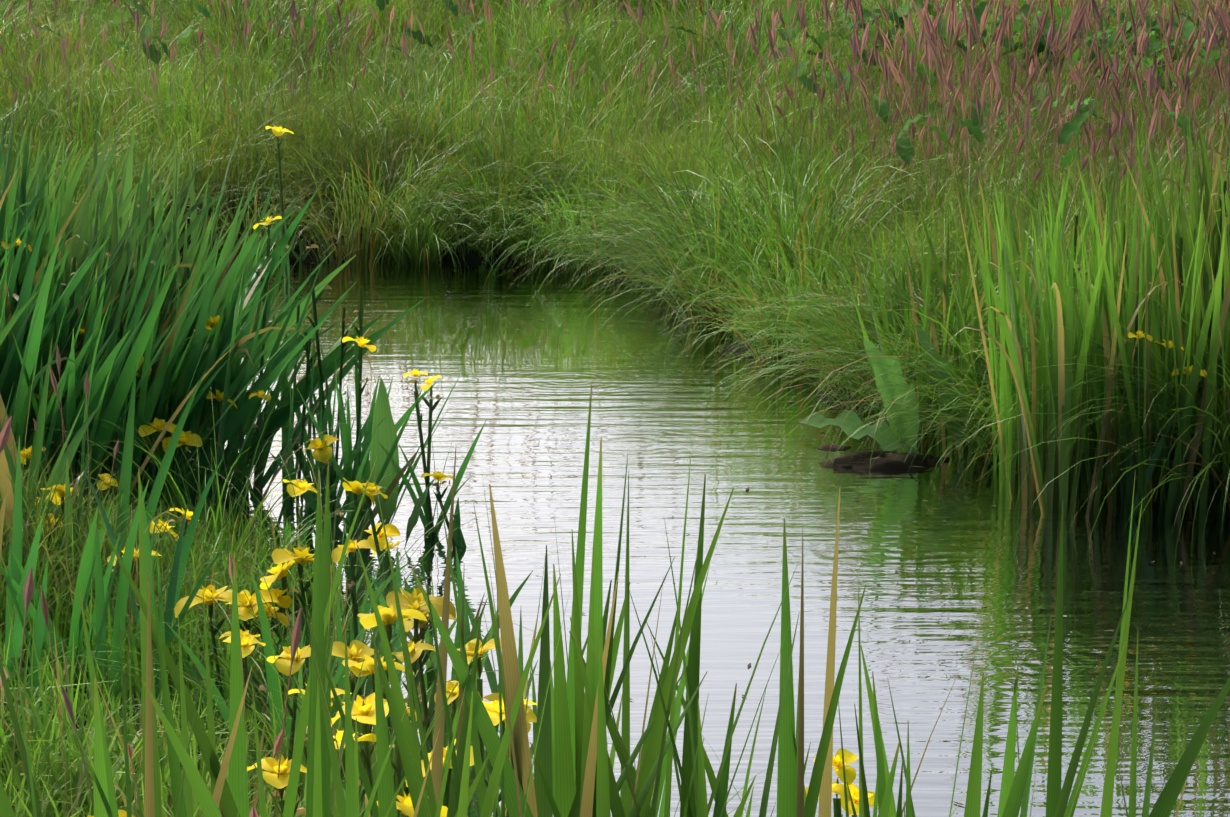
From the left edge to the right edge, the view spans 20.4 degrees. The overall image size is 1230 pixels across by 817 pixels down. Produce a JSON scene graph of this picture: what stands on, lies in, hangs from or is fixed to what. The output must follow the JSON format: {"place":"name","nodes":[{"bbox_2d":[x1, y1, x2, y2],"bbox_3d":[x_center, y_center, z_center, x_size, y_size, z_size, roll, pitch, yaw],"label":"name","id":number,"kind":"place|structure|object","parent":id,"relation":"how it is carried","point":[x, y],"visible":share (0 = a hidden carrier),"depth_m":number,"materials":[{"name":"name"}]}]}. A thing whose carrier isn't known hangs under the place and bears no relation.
{"place":"outdoors","nodes":[
{"label":"outdoors","id":0,"kind":"place"},
{"bbox_2d":[2,2,1229,795],"bbox_3d":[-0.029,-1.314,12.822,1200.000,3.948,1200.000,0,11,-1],"label":"ground","id":1,"kind":"structure","parent":0,"point":[472,256],"depth_m":18.16,"materials":[{"name":"brown soil"}]},
{"bbox_2d":[0,378,423,816],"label":"meadow grass","id":2,"kind":"structure","parent":1,"relation":"on","point":[45,750],"depth_m":9.22,"materials":[{"name":"green plant"}]},
{"bbox_2d":[0,31,1226,816],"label":"iris","id":3,"kind":"object","parent":1,"relation":"on","point":[50,221],"depth_m":11.56,"materials":[{"name":"green plant"}]},
{"bbox_2d":[0,0,1229,816],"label":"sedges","id":4,"kind":"object","parent":1,"relation":"on","point":[702,264],"visible":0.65,"depth_m":17.41,"materials":[{"name":"green plant"}]},
{"bbox_2d":[0,0,1229,500],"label":"meadow grass","id":5,"kind":"structure","parent":1,"relation":"on","point":[390,144],"depth_m":19.14,"materials":[{"name":"green plant"}]},
{"bbox_2d":[0,0,1229,816],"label":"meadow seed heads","id":6,"kind":"object","parent":1,"relation":"on","point":[1080,18],"visible":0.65,"depth_m":16.68,"materials":[{"name":"plant"}]},
{"bbox_2d":[0,0,1229,172],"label":"dock leaves","id":7,"kind":"object","parent":1,"relation":"on","point":[1067,132],"visible":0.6,"depth_m":18.70,"materials":[{"name":"green plant"}]},
{"bbox_2d":[641,227,771,322],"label":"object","id":8,"kind":"object","parent":1,"relation":"on","point":[682,281],"depth_m":16.83,"materials":[{"name":"green plant"}]},
{"bbox_2d":[39,136,1220,814],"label":"flowers","id":9,"kind":"object","parent":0,"point":[299,810],"visible":0.4,"depth_m":10.44,"materials":[{"name":"yellow plant"}]},
{"bbox_2d":[180,256,1229,816],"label":"water","id":10,"kind":"structure","parent":0,"point":[922,610],"depth_m":11.55,"materials":[{"name":"grey liquid"}]},
{"bbox_2d":[0,382,1229,816],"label":"reeds","id":11,"kind":"object","parent":10,"relation":"in","point":[572,776],"visible":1,"depth_m":4.99,"materials":[{"name":"green plant"}]},
{"bbox_2d":[353,241,965,545],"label":"dock leaves","id":12,"kind":"object","parent":10,"relation":"on","point":[383,441],"visible":0.71,"depth_m":12.93,"materials":[{"name":"green plant"}]},
{"bbox_2d":[817,444,850,449],"bbox_3d":[0.842,0.163,13.216,0.129,0.046,0.135,-10,15,-44],"label":"rock","id":13,"kind":"object","parent":10,"relation":"in","point":[832,446],"visible":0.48,"depth_m":13.20,"materials":[{"name":"brown"}]},
{"bbox_2d":[819,450,932,469],"bbox_3d":[0.984,0.221,12.918,0.458,0.116,0.253,0,11,-1],"label":"mud lump","id":14,"kind":"object","parent":10,"relation":"in","point":[881,463],"visible":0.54,"depth_m":12.87,"materials":[{"name":"brown soil"}]},
{"bbox_2d":[821,461,851,467],"bbox_3d":[0.857,0.228,12.888,0.181,0.058,0.119,0,11,-1],"label":"rock","id":15,"kind":"object","parent":14,"relation":"on","point":[830,464],"visible":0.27,"depth_m":12.86,"materials":[{"name":"brown stone"}]},
{"bbox_2d":[926,456,949,463],"bbox_3d":[1.178,0.212,12.975,0.171,0.071,0.160,10,15,43],"label":"rock","id":16,"kind":"object","parent":14,"relation":"on","point":[933,460],"visible":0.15,"depth_m":12.94,"materials":[{"name":"brown"}]},
{"bbox_2d":[837,94,1229,522],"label":"reed leaves","id":17,"kind":"object","parent":10,"relation":"on","point":[1155,260],"visible":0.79,"depth_m":12.10,"materials":[{"name":"green plant"}]},
{"bbox_2d":[263,269,1215,805],"bbox_3d":[-0.323,0.266,12.464,4.185,0.050,13.165,-4,11,-19],"label":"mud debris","id":18,"kind":"object","parent":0,"point":[687,533],"visible":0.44,"depth_m":12.46,"materials":[{"name":"brown soil"}]}
]}

